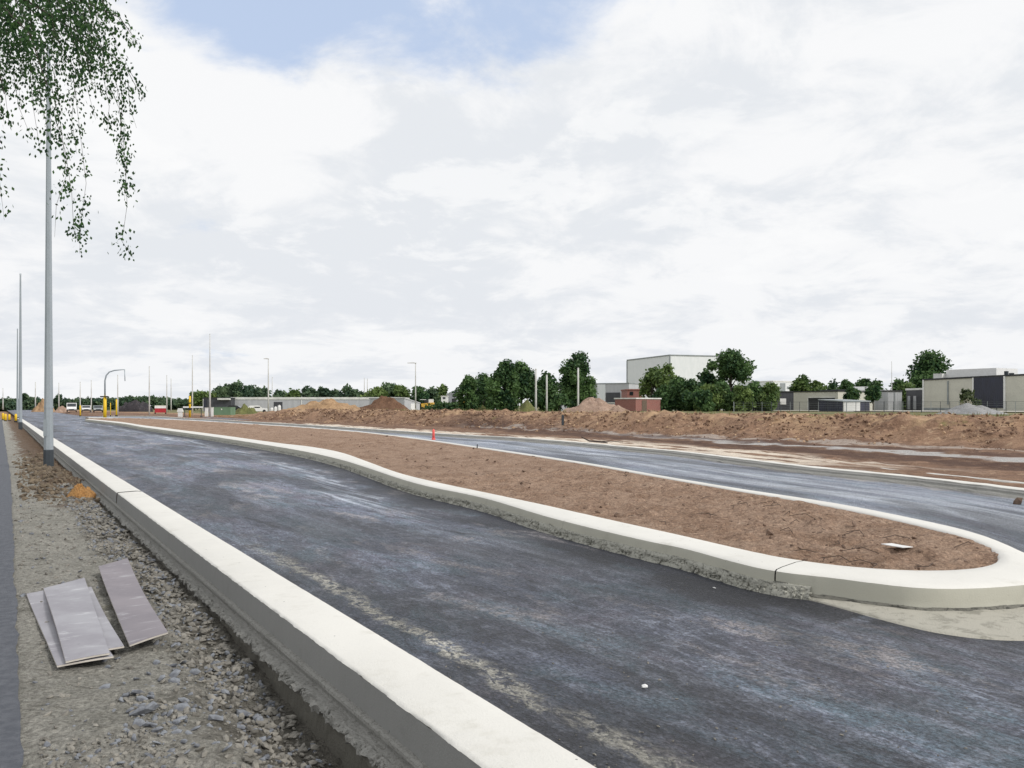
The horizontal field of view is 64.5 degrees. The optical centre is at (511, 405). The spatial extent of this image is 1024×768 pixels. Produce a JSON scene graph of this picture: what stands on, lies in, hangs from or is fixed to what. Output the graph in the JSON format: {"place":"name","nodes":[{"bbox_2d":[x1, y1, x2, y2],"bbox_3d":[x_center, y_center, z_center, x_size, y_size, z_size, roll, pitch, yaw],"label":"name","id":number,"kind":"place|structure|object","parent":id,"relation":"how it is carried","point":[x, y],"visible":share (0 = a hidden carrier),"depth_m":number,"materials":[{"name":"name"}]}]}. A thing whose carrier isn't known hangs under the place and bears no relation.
{"place":"outdoors","nodes":[
{"label":"outdoors","id":0,"kind":"place"},
{"bbox_2d":[0,419,23,767],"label":"path","id":1,"kind":"structure","parent":0,"point":[11,752],"depth_m":5.63,"materials":[{"name":"grey asphalt"}]},
{"bbox_2d":[100,369,124,417],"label":"signal mast","id":2,"kind":"object","parent":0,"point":[104,406],"visible":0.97,"depth_m":94.92,"materials":[{"name":"metal"}]},
{"bbox_2d":[2,419,343,767],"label":"verge","id":3,"kind":"structure","parent":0,"point":[84,701],"depth_m":4.98,"materials":[{"name":"grey gravel"}]},
{"bbox_2d":[16,328,18,417],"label":"lamp post","id":4,"kind":"object","parent":3,"relation":"on","point":[17,401],"visible":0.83,"depth_m":89.93,"materials":[{"name":"metal"}]},
{"bbox_2d":[18,273,22,429],"bbox_3d":[-34.256,-3.692,56.498,0.234,11.015,0.237,0,0,-22],"label":"lamp post","id":5,"kind":"object","parent":3,"relation":"on","point":[20,424],"visible":0.94,"depth_m":56.44,"materials":[{"name":"metal"}]},
{"bbox_2d":[43,43,53,465],"bbox_3d":[-11.717,-3.697,20.498,0.228,10.932,0.231,0,0,-22],"label":"lamp post","id":6,"kind":"object","parent":3,"relation":"on","point":[48,455],"visible":0.76,"depth_m":20.44,"materials":[{"name":"metal"}]},
{"bbox_2d":[12,450,99,504],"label":"earth clods","id":7,"kind":"object","parent":3,"relation":"on","point":[48,475],"visible":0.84,"depth_m":16.89,"materials":[{"name":"brown soil"}]},
{"bbox_2d":[26,590,113,667],"bbox_3d":[-3.335,1.600,6.029,0.318,0.050,2.372,0,0,-35],"label":"board","id":8,"kind":"object","parent":3,"relation":"on","point":[42,612],"visible":0.43,"depth_m":5.82,"materials":[{"name":"grey wood"}]},
{"bbox_2d":[66,483,95,498],"bbox_3d":[-7.755,1.602,14.626,0.548,0.398,0.476,0,0,0],"label":"sand clump","id":9,"kind":"object","parent":3,"relation":"on","point":[79,490],"visible":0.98,"depth_m":14.49,"materials":[{"name":"sand"}]},
{"bbox_2d":[88,587,123,649],"bbox_3d":[-3.228,1.602,6.106,0.309,0.043,2.175,0,0,-33],"label":"board","id":10,"kind":"object","parent":3,"relation":"on","point":[113,640],"visible":0.33,"depth_m":5.82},
{"bbox_2d":[43,578,109,662],"bbox_3d":[-3.350,1.573,6.159,0.327,0.039,2.649,0,0,-31],"label":"board","id":11,"kind":"object","parent":10,"relation":"on","point":[76,622],"visible":1,"depth_m":5.86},
{"bbox_2d":[99,558,167,646],"bbox_3d":[-3.221,1.574,6.770,0.279,0.063,3.250,0,0,-30],"label":"board","id":12,"kind":"object","parent":3,"relation":"on","point":[139,619],"visible":1,"depth_m":6.45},
{"bbox_2d":[129,703,154,716],"bbox_3d":[-1.947,1.611,4.257,0.131,0.082,0.058,0,0,-15],"label":"stone","id":13,"kind":"object","parent":3,"relation":"on","point":[145,709],"visible":0.94,"depth_m":4.24,"materials":[{"name":"grey stone"}]},
{"bbox_2d":[0,406,1023,752],"bbox_3d":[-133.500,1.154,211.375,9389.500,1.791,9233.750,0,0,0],"label":"ground","id":14,"kind":"structure","parent":0,"point":[922,446],"depth_m":39.02,"materials":[{"name":"soil"}]},
{"bbox_2d":[0,398,15,411],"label":"tree","id":15,"kind":"object","parent":14,"relation":"on","point":[10,404],"visible":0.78,"depth_m":267.76,"materials":[{"name":"green plant"}]},
{"bbox_2d":[22,396,40,409],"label":"tree","id":16,"kind":"object","parent":14,"relation":"on","point":[28,403],"visible":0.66,"depth_m":277.62,"materials":[{"name":"green plant"}]},
{"bbox_2d":[31,398,54,411],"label":"sand heap","id":17,"kind":"object","parent":14,"relation":"on","point":[39,407],"visible":0.58,"depth_m":198.71,"materials":[{"name":"beige sand"}]},
{"bbox_2d":[53,394,65,409],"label":"tree","id":18,"kind":"object","parent":14,"relation":"on","point":[61,401],"visible":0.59,"depth_m":239.34,"materials":[{"name":"green plant"}]},
{"bbox_2d":[0,0,146,260],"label":"birch tree","id":19,"kind":"object","parent":14,"relation":"on","point":[82,24],"visible":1,"depth_m":7.81,"materials":[{"name":"green plant"}]},
{"bbox_2d":[73,398,92,409],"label":"tree","id":20,"kind":"object","parent":14,"relation":"on","point":[84,401],"visible":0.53,"depth_m":283.53,"materials":[{"name":"green plant"}]},
{"bbox_2d":[110,395,133,408],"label":"tree","id":21,"kind":"object","parent":14,"relation":"on","point":[122,399],"visible":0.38,"depth_m":267.41,"materials":[{"name":"green plant"}]},
{"bbox_2d":[118,400,152,411],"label":"soil heap","id":22,"kind":"object","parent":14,"relation":"on","point":[135,406],"visible":0.96,"depth_m":188.96,"materials":[{"name":"grey gravel"}]},
{"bbox_2d":[143,394,160,409],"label":"tree","id":23,"kind":"object","parent":14,"relation":"on","point":[153,399],"visible":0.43,"depth_m":279.66,"materials":[{"name":"green plant"}]},
{"bbox_2d":[156,398,180,409],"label":"tree","id":24,"kind":"object","parent":14,"relation":"on","point":[168,404],"visible":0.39,"depth_m":267.49,"materials":[{"name":"green plant"}]},
{"bbox_2d":[174,398,195,409],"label":"tree","id":25,"kind":"object","parent":14,"relation":"on","point":[181,403],"visible":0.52,"depth_m":263.26,"materials":[{"name":"green plant"}]},
{"bbox_2d":[189,389,217,410],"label":"tree","id":26,"kind":"object","parent":14,"relation":"on","point":[198,395],"visible":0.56,"depth_m":223.12,"materials":[{"name":"green plant"}]},
{"bbox_2d":[209,334,210,415],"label":"lamp post","id":27,"kind":"object","parent":14,"relation":"on","point":[209,380],"visible":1,"depth_m":106.94,"materials":[{"name":"white metal"}]},
{"bbox_2d":[202,398,234,410],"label":"shed","id":28,"kind":"structure","parent":14,"relation":"on","point":[221,402],"depth_m":202.00,"materials":[{"name":"grey metal"}]},
{"bbox_2d":[211,384,227,397],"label":"tree","id":29,"kind":"object","parent":14,"relation":"on","point":[220,391],"visible":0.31,"depth_m":229.10,"materials":[{"name":"green plant"}]},
{"bbox_2d":[214,407,234,414],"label":"container","id":30,"kind":"object","parent":14,"relation":"on","point":[224,410],"visible":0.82,"depth_m":123.90,"materials":[{"name":"green paint"}]},
{"bbox_2d":[227,379,244,397],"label":"tree","id":31,"kind":"object","parent":14,"relation":"on","point":[235,389],"visible":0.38,"depth_m":233.11,"materials":[{"name":"green plant"}]},
{"bbox_2d":[235,404,257,413],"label":"grassy mound","id":32,"kind":"object","parent":14,"relation":"on","point":[244,409],"visible":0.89,"depth_m":134.12,"materials":[{"name":"green plant"}]},
{"bbox_2d":[240,384,266,396],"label":"tree","id":33,"kind":"object","parent":14,"relation":"on","point":[251,390],"visible":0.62,"depth_m":233.01,"materials":[{"name":"green plant"}]},
{"bbox_2d":[284,388,301,396],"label":"tree","id":34,"kind":"object","parent":14,"relation":"on","point":[294,393],"visible":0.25,"depth_m":238.43,"materials":[{"name":"green plant"}]},
{"bbox_2d":[300,385,318,396],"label":"tree","id":35,"kind":"object","parent":14,"relation":"on","point":[308,392],"visible":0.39,"depth_m":234.48,"materials":[{"name":"green plant"}]},
{"bbox_2d":[231,397,409,410],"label":"shed","id":36,"kind":"structure","parent":14,"relation":"on","point":[287,402],"depth_m":205.00,"materials":[{"name":"grey metal"}]},
{"bbox_2d":[282,398,359,409],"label":"soil heap","id":37,"kind":"object","parent":14,"relation":"on","point":[331,403],"visible":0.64,"depth_m":115.72,"materials":[{"name":"beige sand"}]},
{"bbox_2d":[317,386,332,396],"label":"tree","id":38,"kind":"object","parent":14,"relation":"on","point":[323,392],"visible":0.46,"depth_m":243.94,"materials":[{"name":"green plant"}]},
{"bbox_2d":[337,383,360,396],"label":"tree","id":39,"kind":"object","parent":14,"relation":"on","point":[347,391],"visible":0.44,"depth_m":233.82,"materials":[{"name":"green plant"}]},
{"bbox_2d":[360,386,390,396],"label":"tree","id":40,"kind":"object","parent":14,"relation":"on","point":[376,391],"visible":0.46,"depth_m":228.05,"materials":[{"name":"green plant"}]},
{"bbox_2d":[359,395,408,409],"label":"soil heap","id":41,"kind":"object","parent":14,"relation":"on","point":[382,402],"visible":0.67,"depth_m":138.41,"materials":[{"name":"brown soil"}]},
{"bbox_2d":[381,381,396,396],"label":"tree","id":42,"kind":"object","parent":14,"relation":"on","point":[388,387],"visible":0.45,"depth_m":232.60,"materials":[{"name":"green plant"}]},
{"bbox_2d":[369,398,420,409],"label":"shed","id":43,"kind":"structure","parent":14,"relation":"on","point":[408,403],"depth_m":192.31,"materials":[{"name":"white paint"}]},
{"bbox_2d":[393,384,410,397],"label":"tree","id":44,"kind":"object","parent":14,"relation":"on","point":[400,390],"visible":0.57,"depth_m":228.04,"materials":[{"name":"green plant"}]},
{"bbox_2d":[409,386,428,409],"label":"tree","id":45,"kind":"object","parent":14,"relation":"on","point":[421,393],"visible":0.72,"depth_m":222.57,"materials":[{"name":"green plant"}]},
{"bbox_2d":[426,386,440,405],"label":"tree","id":46,"kind":"object","parent":14,"relation":"on","point":[431,392],"visible":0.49,"depth_m":228.79,"materials":[{"name":"green plant"}]},
{"bbox_2d":[422,401,457,409],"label":"shrub","id":47,"kind":"object","parent":14,"relation":"on","point":[440,405],"visible":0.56,"depth_m":148.07,"materials":[{"name":"green plant"}]},
{"bbox_2d":[431,383,448,398],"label":"tree","id":48,"kind":"object","parent":14,"relation":"on","point":[443,389],"visible":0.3,"depth_m":229.30,"materials":[{"name":"green plant"}]},
{"bbox_2d":[452,374,485,410],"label":"oak tree","id":49,"kind":"object","parent":14,"relation":"on","point":[470,399],"visible":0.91,"depth_m":133.91,"materials":[{"name":"green plant"}]},
{"bbox_2d":[475,372,494,407],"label":"oak tree","id":50,"kind":"object","parent":14,"relation":"on","point":[482,378],"visible":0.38,"depth_m":148.68,"materials":[{"name":"green plant"}]},
{"bbox_2d":[484,359,521,410],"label":"oak tree","id":51,"kind":"object","parent":14,"relation":"on","point":[502,388],"visible":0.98,"depth_m":134.15,"materials":[{"name":"green plant"}]},
{"bbox_2d":[520,399,534,411],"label":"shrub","id":52,"kind":"object","parent":14,"relation":"on","point":[526,405],"visible":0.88,"depth_m":104.40,"materials":[{"name":"green plant"}]},
{"bbox_2d":[514,360,545,407],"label":"oak tree","id":53,"kind":"object","parent":14,"relation":"on","point":[526,379],"visible":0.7,"depth_m":138.75,"materials":[{"name":"green plant"}]},
{"bbox_2d":[531,370,559,410],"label":"oak tree","id":54,"kind":"object","parent":14,"relation":"on","point":[552,385],"visible":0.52,"depth_m":143.43,"materials":[{"name":"green plant"}]},
{"bbox_2d":[544,393,571,410],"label":"shrub","id":55,"kind":"object","parent":14,"relation":"on","point":[560,399],"visible":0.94,"depth_m":121.56,"materials":[{"name":"green plant"}]},
{"bbox_2d":[555,350,598,407],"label":"oak tree","id":56,"kind":"object","parent":14,"relation":"on","point":[567,385],"visible":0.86,"depth_m":126.60,"materials":[{"name":"green plant"}]},
{"bbox_2d":[562,397,615,411],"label":"soil heap","id":57,"kind":"object","parent":14,"relation":"on","point":[591,404],"visible":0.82,"depth_m":70.95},
{"bbox_2d":[593,383,654,404],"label":"warehouse","id":58,"kind":"structure","parent":14,"relation":"on","point":[608,393],"depth_m":202.48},
{"bbox_2d":[606,392,619,401],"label":"roller door","id":59,"kind":"structure","parent":58,"relation":"in","point":[610,397],"depth_m":202.06,"materials":[{"name":"grey metal"}]},
{"bbox_2d":[621,389,641,397],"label":"brick building","id":60,"kind":"structure","parent":14,"relation":"on","point":[629,393],"depth_m":150.00,"materials":[{"name":"red brick"}]},
{"bbox_2d":[614,398,661,410],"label":"brick hut","id":61,"kind":"object","parent":14,"relation":"on","point":[639,404],"visible":0.76,"depth_m":121.47,"materials":[{"name":"red brick"}]},
{"bbox_2d":[260,408,1023,450],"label":"brown clods","id":62,"kind":"object","parent":14,"relation":"on","point":[818,437],"visible":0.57,"depth_m":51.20,"materials":[{"name":"brown soil"}]},
{"bbox_2d":[638,364,663,397],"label":"tree","id":63,"kind":"object","parent":14,"relation":"on","point":[649,383],"visible":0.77,"depth_m":140.03,"materials":[{"name":"green plant"}]},
{"bbox_2d":[316,408,1009,417],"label":"weeds","id":64,"kind":"object","parent":14,"relation":"on","point":[695,411],"visible":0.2,"depth_m":55.04,"materials":[{"name":"green plant"}]},
{"bbox_2d":[651,384,678,410],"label":"hedge tree","id":65,"kind":"object","parent":14,"relation":"on","point":[668,402],"visible":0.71,"depth_m":125.38,"materials":[{"name":"green plant"}]},
{"bbox_2d":[654,362,677,385],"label":"tree","id":66,"kind":"object","parent":14,"relation":"on","point":[667,370],"visible":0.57,"depth_m":134.23,"materials":[{"name":"green plant"}]},
{"bbox_2d":[668,376,685,410],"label":"hedge tree","id":67,"kind":"object","parent":14,"relation":"on","point":[674,384],"visible":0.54,"depth_m":126.12,"materials":[{"name":"green plant"}]},
{"bbox_2d":[626,354,736,409],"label":"warehouse","id":68,"kind":"structure","parent":14,"relation":"on","point":[688,367],"depth_m":253.91,"materials":[{"name":"grey metal"}]},
{"bbox_2d":[678,378,704,410],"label":"hedge tree","id":69,"kind":"object","parent":14,"relation":"on","point":[689,387],"visible":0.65,"depth_m":123.19,"materials":[{"name":"green plant"}]},
{"bbox_2d":[692,388,714,411],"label":"hedge tree","id":70,"kind":"object","parent":14,"relation":"on","point":[702,399],"visible":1,"depth_m":111.35,"materials":[{"name":"green plant"}]},
{"bbox_2d":[695,359,717,383],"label":"tree","id":71,"kind":"object","parent":14,"relation":"on","point":[706,376],"visible":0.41,"depth_m":134.07,"materials":[{"name":"green plant"}]},
{"bbox_2d":[693,383,726,410],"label":"hedge tree","id":72,"kind":"object","parent":14,"relation":"on","point":[718,399],"visible":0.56,"depth_m":119.03,"materials":[{"name":"green plant"}]},
{"bbox_2d":[716,380,734,410],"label":"hedge tree","id":73,"kind":"object","parent":14,"relation":"on","point":[726,387],"visible":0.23,"depth_m":120.78,"materials":[{"name":"green plant"}]},
{"bbox_2d":[710,348,756,392],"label":"tree","id":74,"kind":"object","parent":14,"relation":"on","point":[732,365],"visible":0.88,"depth_m":128.62,"materials":[{"name":"green plant"}]},
{"bbox_2d":[724,383,756,410],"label":"hedge tree","id":75,"kind":"object","parent":14,"relation":"on","point":[743,398],"visible":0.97,"depth_m":117.39,"materials":[{"name":"green plant"}]},
{"bbox_2d":[747,380,766,410],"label":"hedge tree","id":76,"kind":"object","parent":14,"relation":"on","point":[755,388],"visible":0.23,"depth_m":122.66,"materials":[{"name":"green plant"}]},
{"bbox_2d":[737,381,791,390],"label":"office block","id":77,"kind":"structure","parent":14,"relation":"on","point":[784,385],"depth_m":253.19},
{"bbox_2d":[756,382,783,410],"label":"hedge tree","id":78,"kind":"object","parent":14,"relation":"on","point":[772,395],"visible":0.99,"depth_m":119.12,"materials":[{"name":"green plant"}]},
{"bbox_2d":[775,391,793,409],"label":"dark shed","id":79,"kind":"structure","parent":14,"relation":"on","point":[786,400],"depth_m":150.00,"materials":[{"name":"grey paint"}]},
{"bbox_2d":[788,374,812,390],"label":"tree","id":80,"kind":"object","parent":14,"relation":"on","point":[803,383],"visible":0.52,"depth_m":164.54,"materials":[{"name":"green plant"}]},
{"bbox_2d":[810,380,829,390],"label":"tree","id":81,"kind":"object","parent":14,"relation":"on","point":[816,385],"visible":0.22,"depth_m":164.46,"materials":[{"name":"green plant"}]},
{"bbox_2d":[793,391,872,409],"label":"warehouse","id":82,"kind":"structure","parent":14,"relation":"on","point":[808,400],"depth_m":135.60,"materials":[{"name":"grey metal"}]},
{"bbox_2d":[818,399,870,411],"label":"carport","id":83,"kind":"object","parent":14,"relation":"on","point":[835,405],"visible":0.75,"depth_m":113.83,"materials":[{"name":"white metal"}]},
{"bbox_2d":[842,401,860,411],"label":"garage","id":84,"kind":"structure","parent":14,"relation":"on","point":[853,406],"depth_m":111.94,"materials":[{"name":"white paint"}]},
{"bbox_2d":[844,402,859,410],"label":"sectional door","id":85,"kind":"structure","parent":84,"relation":"in","point":[851,406],"depth_m":111.94,"materials":[{"name":"white paint"}]},
{"bbox_2d":[842,385,861,399],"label":"tree","id":86,"kind":"object","parent":14,"relation":"on","point":[852,392],"visible":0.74,"depth_m":127.24,"materials":[{"name":"green plant"}]},
{"bbox_2d":[854,377,870,386],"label":"tree","id":87,"kind":"object","parent":14,"relation":"on","point":[863,382],"visible":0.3,"depth_m":179.38,"materials":[{"name":"green plant"}]},
{"bbox_2d":[863,384,881,409],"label":"tree","id":88,"kind":"object","parent":14,"relation":"on","point":[873,393],"visible":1,"depth_m":124.58,"materials":[{"name":"green plant"}]},
{"bbox_2d":[733,401,1015,412],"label":"fence","id":89,"kind":"object","parent":14,"relation":"on","point":[921,403],"visible":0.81,"depth_m":98.73,"materials":[{"name":"metal"}]},
{"bbox_2d":[875,390,902,409],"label":"annexe","id":90,"kind":"structure","parent":14,"relation":"on","point":[891,396],"depth_m":142.00,"materials":[{"name":"grey metal"}]},
{"bbox_2d":[897,381,914,409],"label":"tree","id":91,"kind":"object","parent":14,"relation":"on","point":[903,386],"visible":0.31,"depth_m":149.32,"materials":[{"name":"green plant"}]},
{"bbox_2d":[905,388,921,409],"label":"wing","id":92,"kind":"structure","parent":14,"relation":"on","point":[913,395],"depth_m":142.70,"materials":[{"name":"grey metal"}]},
{"bbox_2d":[903,349,953,387],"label":"tree","id":93,"kind":"object","parent":14,"relation":"on","point":[928,365],"visible":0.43,"depth_m":164.16,"materials":[{"name":"green plant"}]},
{"bbox_2d":[883,468,1023,483],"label":"kerb","id":94,"kind":"structure","parent":14,"relation":"on","point":[1004,481],"depth_m":16.27,"materials":[{"name":"concrete"}]},
{"bbox_2d":[958,388,981,405],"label":"shrub","id":95,"kind":"object","parent":14,"relation":"on","point":[966,395],"visible":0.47,"depth_m":111.19,"materials":[{"name":"green plant"}]},
{"bbox_2d":[936,403,1006,413],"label":"gravel heap","id":96,"kind":"object","parent":14,"relation":"on","point":[967,408],"visible":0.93,"depth_m":80.83,"materials":[{"name":"grey gravel"}]},
{"bbox_2d":[922,368,1023,410],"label":"factory","id":97,"kind":"structure","parent":14,"relation":"on","point":[1003,388],"depth_m":125.32,"materials":[{"name":"white paint"}]},
{"bbox_2d":[0,0,1023,405],"label":"sky","id":98,"kind":"structure","parent":0,"point":[335,193],"materials":[{"name":"white"}]},
{"bbox_2d":[7,410,1023,767],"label":"road","id":99,"kind":"structure","parent":0,"point":[461,584],"depth_m":5.66,"materials":[{"name":"grey asphalt"}]},
{"bbox_2d":[17,418,595,767],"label":"kerb","id":100,"kind":"structure","parent":99,"relation":"on","point":[346,711],"depth_m":4.64,"materials":[{"name":"concrete"}]},
{"bbox_2d":[85,417,1023,640],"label":"kerb","id":101,"kind":"structure","parent":99,"relation":"on","point":[986,602],"depth_m":7.28,"materials":[{"name":"concrete"}]},
{"bbox_2d":[101,416,1023,499],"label":"kerb","id":102,"kind":"structure","parent":99,"relation":"on","point":[991,489],"depth_m":20.72,"materials":[{"name":"concrete"}]},
{"bbox_2d":[197,513,993,767],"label":"road grit","id":103,"kind":"object","parent":99,"relation":"on","point":[780,706],"visible":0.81,"depth_m":4.32,"materials":[{"name":"gravel"}]},
{"bbox_2d":[89,418,997,570],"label":"island soil","id":104,"kind":"structure","parent":0,"point":[632,494],"depth_m":11.55,"materials":[{"name":"brown soil"}]},
{"bbox_2d":[311,432,996,569],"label":"soil clods","id":105,"kind":"object","parent":104,"relation":"on","point":[771,537],"visible":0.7,"depth_m":9.20,"materials":[{"name":"brown soil"}]},
{"bbox_2d":[350,437,970,567],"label":"dry twigs","id":106,"kind":"object","parent":104,"relation":"on","point":[792,532],"visible":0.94,"depth_m":8.46,"materials":[{"name":"brown wood"}]},
{"bbox_2d":[107,417,1023,551],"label":"second road","id":107,"kind":"structure","parent":0,"point":[999,519],"depth_m":15.75,"materials":[{"name":"grey asphalt"}]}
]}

